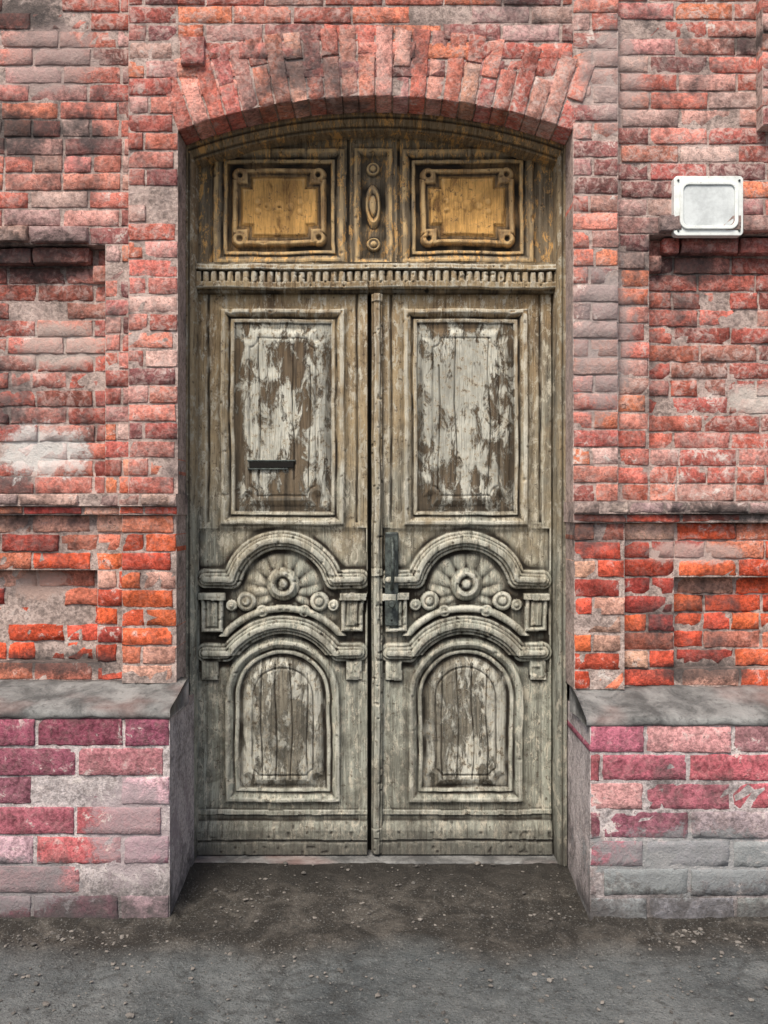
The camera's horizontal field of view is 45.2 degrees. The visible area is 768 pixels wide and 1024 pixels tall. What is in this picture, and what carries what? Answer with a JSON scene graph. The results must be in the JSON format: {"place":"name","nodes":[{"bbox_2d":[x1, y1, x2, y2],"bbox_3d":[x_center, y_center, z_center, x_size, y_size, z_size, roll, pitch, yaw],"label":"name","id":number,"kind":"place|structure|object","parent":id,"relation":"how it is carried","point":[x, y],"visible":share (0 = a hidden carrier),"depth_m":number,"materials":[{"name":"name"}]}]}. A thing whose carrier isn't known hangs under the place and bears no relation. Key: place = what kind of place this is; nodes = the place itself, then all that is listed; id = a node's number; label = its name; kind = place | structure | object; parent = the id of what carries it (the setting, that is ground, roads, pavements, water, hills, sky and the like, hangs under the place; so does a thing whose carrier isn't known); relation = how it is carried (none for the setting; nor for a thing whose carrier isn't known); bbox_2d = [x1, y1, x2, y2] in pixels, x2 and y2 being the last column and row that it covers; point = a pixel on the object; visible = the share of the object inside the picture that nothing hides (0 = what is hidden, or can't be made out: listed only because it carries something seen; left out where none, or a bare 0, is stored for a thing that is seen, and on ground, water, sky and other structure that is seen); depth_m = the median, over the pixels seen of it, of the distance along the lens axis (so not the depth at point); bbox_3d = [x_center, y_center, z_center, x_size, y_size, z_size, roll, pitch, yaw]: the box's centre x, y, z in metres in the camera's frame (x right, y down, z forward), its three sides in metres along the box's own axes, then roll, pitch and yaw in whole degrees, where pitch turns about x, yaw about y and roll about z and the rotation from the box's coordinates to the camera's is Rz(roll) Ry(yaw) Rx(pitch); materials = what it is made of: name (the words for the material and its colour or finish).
{"place":"outdoors","nodes":[
{"label":"outdoors","id":0,"kind":"place"},
{"bbox_2d":[195,262,555,295],"bbox_3d":[-0.043,-1.086,4.278,1.698,0.148,0.103,0,0,0],"label":"transom bar","id":1,"kind":"object","parent":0,"point":[371,278],"visible":0.97,"depth_m":4.24,"materials":[{"name":"wood"}]},
{"bbox_2d":[0,861,767,1023],"bbox_3d":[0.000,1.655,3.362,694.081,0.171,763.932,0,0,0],"label":"ground","id":2,"kind":"structure","parent":0,"point":[395,970],"depth_m":3.46,"materials":[{"name":"grey gravel"}]},
{"bbox_2d":[194,850,557,864],"bbox_3d":[-0.037,1.622,4.280,1.715,0.056,0.160,0,0,0],"label":"threshold","id":3,"kind":"object","parent":2,"relation":"on","point":[370,857],"visible":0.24,"depth_m":4.23,"materials":[{"name":"grey stone"}]},
{"bbox_2d":[197,294,367,854],"bbox_3d":[-0.472,0.284,4.299,0.794,2.611,0.092,0,0,0],"label":"leaf","id":4,"kind":"object","parent":3,"relation":"on","point":[283,655],"visible":1,"depth_m":4.30,"materials":[{"name":"grey wood"}]},
{"bbox_2d":[249,462,293,467],"bbox_3d":[-0.523,-0.220,4.298,0.206,0.027,0.024,0,0,0],"label":"letter slot","id":5,"kind":"object","parent":4,"relation":"in","point":[271,464],"visible":1,"depth_m":4.29,"materials":[{"name":"metal"}]},
{"bbox_2d":[247,460,295,469],"bbox_3d":[-0.523,-0.220,4.297,0.224,0.045,0.026,0,0,0],"label":"letter slot frame","id":6,"kind":"object","parent":4,"relation":"attached to","point":[269,468],"visible":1,"depth_m":4.28,"materials":[{"name":"black metal"}]},
{"bbox_2d":[380,295,551,854],"bbox_3d":[0.382,0.284,4.302,0.803,2.611,0.091,0,0,0],"label":"leaf","id":7,"kind":"object","parent":3,"relation":"on","point":[467,651],"visible":1,"depth_m":4.30,"materials":[{"name":"grey wood"}]},
{"bbox_2d":[371,293,382,854],"bbox_3d":[-0.032,0.285,4.289,0.056,2.592,0.084,0,0,0],"label":"astragal","id":8,"kind":"object","parent":7,"relation":"attached to","point":[376,569],"visible":1,"depth_m":4.27,"materials":[{"name":"grey wood"}]},
{"bbox_2d":[385,532,397,625],"bbox_3d":[0.035,0.311,4.289,0.062,0.435,0.042,0,0,0],"label":"lock plate","id":9,"kind":"object","parent":7,"relation":"attached to","point":[391,613],"visible":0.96,"depth_m":4.27,"materials":[{"name":"metal"}]},
{"bbox_2d":[388,600,395,607],"bbox_3d":[0.036,0.422,4.241,0.036,0.036,0.058,0,0,0],"label":"knob","id":10,"kind":"object","parent":9,"relation":"attached to","point":[391,603],"visible":1,"depth_m":4.21,"materials":[{"name":"metal"}]},
{"bbox_2d":[390,537,394,590],"bbox_3d":[0.038,0.240,4.231,0.017,0.253,0.089,0,0,-4],"label":"pull handle","id":11,"kind":"object","parent":7,"relation":"attached to","point":[392,564],"visible":1,"depth_m":4.20,"materials":[{"name":"metal"}]},
{"bbox_3d":[0.000,-0.850,6.400,7.500,5.500,5.400,0,0,0],"label":"brick wall","id":12,"kind":"object","parent":2,"relation":"on","visible":0},
{"bbox_2d":[0,0,767,917],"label":"mortar","id":13,"kind":"object","parent":12,"relation":"attached to","point":[162,204],"visible":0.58,"depth_m":4.04,"materials":[{"name":"grey concrete"}]},
{"bbox_2d":[0,677,188,719],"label":"plinth ledge","id":14,"kind":"object","parent":13,"relation":"attached to","point":[53,699],"visible":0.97,"depth_m":3.83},
{"bbox_2d":[368,296,370,849],"bbox_3d":[-0.037,-0.100,4.376,1.755,3.500,0.048,0,0,0],"label":"rebate backing","id":15,"kind":"object","parent":13,"relation":"attached to","point":[369,572],"depth_m":4.35,"materials":[{"name":"black wood"}]},
{"bbox_2d":[186,111,565,168],"bbox_3d":[-0.037,-1.704,4.250,1.731,0.224,0.180,0,0,0],"label":"arched head","id":16,"kind":"object","parent":13,"relation":"attached to","point":[234,144],"visible":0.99,"depth_m":4.19},
{"bbox_2d":[0,0,767,920],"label":"brickwork","id":17,"kind":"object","parent":13,"relation":"attached to","point":[384,58],"visible":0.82,"depth_m":4.00,"materials":[{"name":"brick"}]},
{"bbox_2d":[185,145,198,860],"bbox_3d":[-0.882,-0.035,4.250,0.038,3.270,0.180,0,0,0],"label":"jamb","id":18,"kind":"object","parent":17,"relation":"attached to","point":[192,414],"visible":0.77,"depth_m":4.20,"materials":[{"name":"brown wood"}]},
{"bbox_2d":[199,139,552,262],"bbox_3d":[-0.043,-1.527,4.313,1.689,0.788,0.065,0,0,0],"label":"transom","id":19,"kind":"object","parent":18,"relation":"attached to","point":[376,200],"visible":0.68,"depth_m":4.30,"materials":[{"name":"brown wood"}]},
{"bbox_2d":[551,144,566,866],"bbox_3d":[0.807,-0.035,4.250,0.038,3.270,0.180,0,0,0],"label":"jamb","id":20,"kind":"object","parent":17,"relation":"attached to","point":[558,612],"visible":0.98,"depth_m":4.19,"materials":[{"name":"brown wood"}]},
{"bbox_2d":[671,176,742,237],"bbox_3d":[1.415,-1.335,4.032,0.302,0.260,0.048,0,0,0],"label":"wall plaque","id":21,"kind":"object","parent":17,"relation":"attached to","point":[710,204],"depth_m":4.02,"materials":[{"name":"white metal"}]},
{"bbox_2d":[570,685,767,726],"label":"plinth ledge","id":22,"kind":"object","parent":13,"relation":"attached to","point":[687,705],"visible":0.97,"depth_m":3.83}
]}

